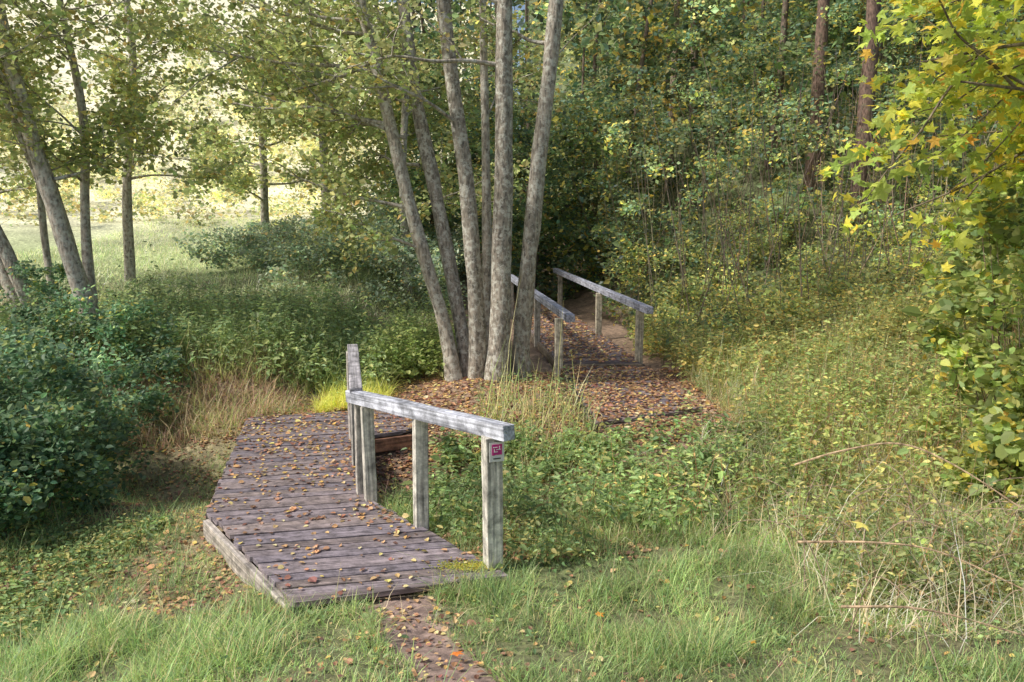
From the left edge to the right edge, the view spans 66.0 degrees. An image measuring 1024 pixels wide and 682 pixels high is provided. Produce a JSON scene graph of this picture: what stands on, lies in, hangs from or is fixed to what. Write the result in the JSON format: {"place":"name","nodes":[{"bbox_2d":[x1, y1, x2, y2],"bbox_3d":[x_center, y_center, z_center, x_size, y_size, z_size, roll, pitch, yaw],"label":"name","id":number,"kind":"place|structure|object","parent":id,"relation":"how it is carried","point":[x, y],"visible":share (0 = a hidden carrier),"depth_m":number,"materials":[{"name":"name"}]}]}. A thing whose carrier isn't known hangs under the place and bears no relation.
{"place":"outdoors","nodes":[
{"label":"outdoors","id":0,"kind":"place"},
{"bbox_2d":[334,0,524,125],"label":"sky","id":1,"kind":"structure","parent":0,"point":[516,7],"materials":[{"name":"white"}]},
{"bbox_2d":[0,0,1023,681],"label":"ground","id":2,"kind":"structure","parent":0,"point":[22,238],"depth_m":10.43,"materials":[{"name":"green plant"}]},
{"bbox_2d":[0,258,201,535],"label":"privet bush","id":3,"kind":"object","parent":2,"relation":"on","point":[33,440],"visible":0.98,"depth_m":8.87,"materials":[{"name":"green plant"}]},
{"bbox_2d":[0,0,255,345],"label":"alder tree","id":4,"kind":"object","parent":2,"relation":"on","point":[35,151],"visible":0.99,"depth_m":12.91,"materials":[{"name":"green plant"}]},
{"bbox_2d":[0,0,257,289],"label":"alder tree","id":5,"kind":"object","parent":2,"relation":"on","point":[116,73],"visible":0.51,"depth_m":19.43,"materials":[{"name":"green plant"}]},
{"bbox_2d":[0,56,418,184],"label":"field edge trees","id":6,"kind":"object","parent":2,"relation":"on","point":[65,109],"visible":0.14,"depth_m":49.11,"materials":[{"name":"green plant"}]},
{"bbox_2d":[0,159,467,315],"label":"bramble thicket","id":7,"kind":"object","parent":2,"relation":"on","point":[278,246],"visible":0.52,"depth_m":22.38,"materials":[{"name":"green plant"}]},
{"bbox_2d":[106,0,553,293],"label":"alder tree","id":8,"kind":"object","parent":2,"relation":"on","point":[406,121],"visible":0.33,"depth_m":22.39,"materials":[{"name":"green plant"}]},
{"bbox_2d":[203,344,514,612],"bbox_3d":[-1.926,1.115,8.532,2.538,1.699,5.692,-2,9,-15],"label":"wooden footbridge","id":9,"kind":"object","parent":2,"relation":"on","point":[351,536],"visible":0.91,"depth_m":7.08,"materials":[{"name":"grey wood"}]},
{"bbox_2d":[423,557,513,574],"bbox_3d":[-0.348,1.816,6.352,0.726,0.036,0.338,0,9,0],"label":"moss patch","id":10,"kind":"object","parent":9,"relation":"on","point":[469,565],"visible":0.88,"depth_m":6.36,"materials":[{"name":"green plant"}]},
{"bbox_2d":[489,442,503,461],"bbox_3d":[-0.118,0.869,6.170,0.120,0.161,0.014,-3,10,-20],"label":"trail marker sign","id":11,"kind":"object","parent":9,"relation":"attached to","point":[496,451],"visible":0.98,"depth_m":6.17,"materials":[{"name":"white plastic"}]},
{"bbox_2d":[223,0,609,382],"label":"alder tree","id":12,"kind":"object","parent":2,"relation":"on","point":[474,350],"visible":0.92,"depth_m":12.43,"materials":[{"name":"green plant"}]},
{"bbox_2d":[142,0,439,276],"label":"alder branches","id":13,"kind":"object","parent":12,"relation":"attached to","point":[330,181],"visible":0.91,"depth_m":12.42,"materials":[{"name":"green plant"}]},
{"bbox_2d":[75,521,868,655],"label":"maple leaves","id":14,"kind":"object","parent":2,"relation":"on","point":[860,525],"visible":0.79,"depth_m":5.96,"materials":[{"name":"yellow plant"}]},
{"bbox_2d":[0,238,1021,460],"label":"nettle plants","id":15,"kind":"object","parent":2,"relation":"on","point":[420,360],"visible":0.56,"depth_m":13.66,"materials":[{"name":"green plant"}]},
{"bbox_2d":[0,301,1022,681],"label":"fallen leaves","id":16,"kind":"object","parent":2,"relation":"on","point":[592,377],"visible":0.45,"depth_m":10.10,"materials":[{"name":"brown plant"}]},
{"bbox_2d":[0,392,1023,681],"bbox_3d":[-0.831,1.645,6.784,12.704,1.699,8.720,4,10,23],"label":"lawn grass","id":17,"kind":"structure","parent":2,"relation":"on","point":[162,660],"depth_m":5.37,"materials":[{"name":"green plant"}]},
{"bbox_2d":[0,260,1023,681],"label":"balsam plants","id":18,"kind":"object","parent":2,"relation":"on","point":[528,502],"visible":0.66,"depth_m":7.95,"materials":[{"name":"green plant"}]},
{"bbox_2d":[0,214,1023,681],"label":"tall grass","id":19,"kind":"structure","parent":2,"relation":"on","point":[330,400],"depth_m":10.88,"materials":[{"name":"green plant"}]},
{"bbox_2d":[511,268,702,429],"bbox_3d":[1.234,-0.333,17.621,1.837,1.693,14.328,-1,9,-6],"label":"wooden footbridge","id":20,"kind":"object","parent":2,"relation":"on","point":[567,316],"visible":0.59,"depth_m":14.57,"materials":[{"name":"grey wood"}]},
{"bbox_2d":[342,0,1023,360],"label":"hillside shrubs","id":21,"kind":"object","parent":2,"relation":"on","point":[618,241],"visible":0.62,"depth_m":21.79,"materials":[{"name":"green plant"}]},
{"bbox_2d":[345,0,1023,292],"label":"distant woodland","id":22,"kind":"object","parent":2,"relation":"on","point":[594,45],"visible":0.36,"depth_m":27.89,"materials":[{"name":"green plant"}]},
{"bbox_2d":[802,0,829,198],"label":"pine tree","id":23,"kind":"object","parent":2,"relation":"on","point":[821,35],"visible":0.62,"depth_m":22.95,"materials":[{"name":"brown plant"}]},
{"bbox_2d":[645,403,1023,681],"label":"bramble stems","id":24,"kind":"object","parent":2,"relation":"on","point":[889,543],"visible":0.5,"depth_m":6.16,"materials":[{"name":"beige plant"}]},
{"bbox_2d":[847,0,880,229],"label":"pine tree","id":25,"kind":"object","parent":2,"relation":"on","point":[873,8],"visible":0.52,"depth_m":20.70,"materials":[{"name":"brown plant"}]},
{"bbox_2d":[817,0,1023,289],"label":"maple tree","id":26,"kind":"object","parent":2,"relation":"on","point":[996,75],"visible":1,"depth_m":6.88,"materials":[{"name":"yellow plant"}]},
{"bbox_2d":[901,119,1023,525],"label":"hazel bush","id":27,"kind":"object","parent":2,"relation":"on","point":[999,234],"visible":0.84,"depth_m":8.50,"materials":[{"name":"green plant"}]}
]}

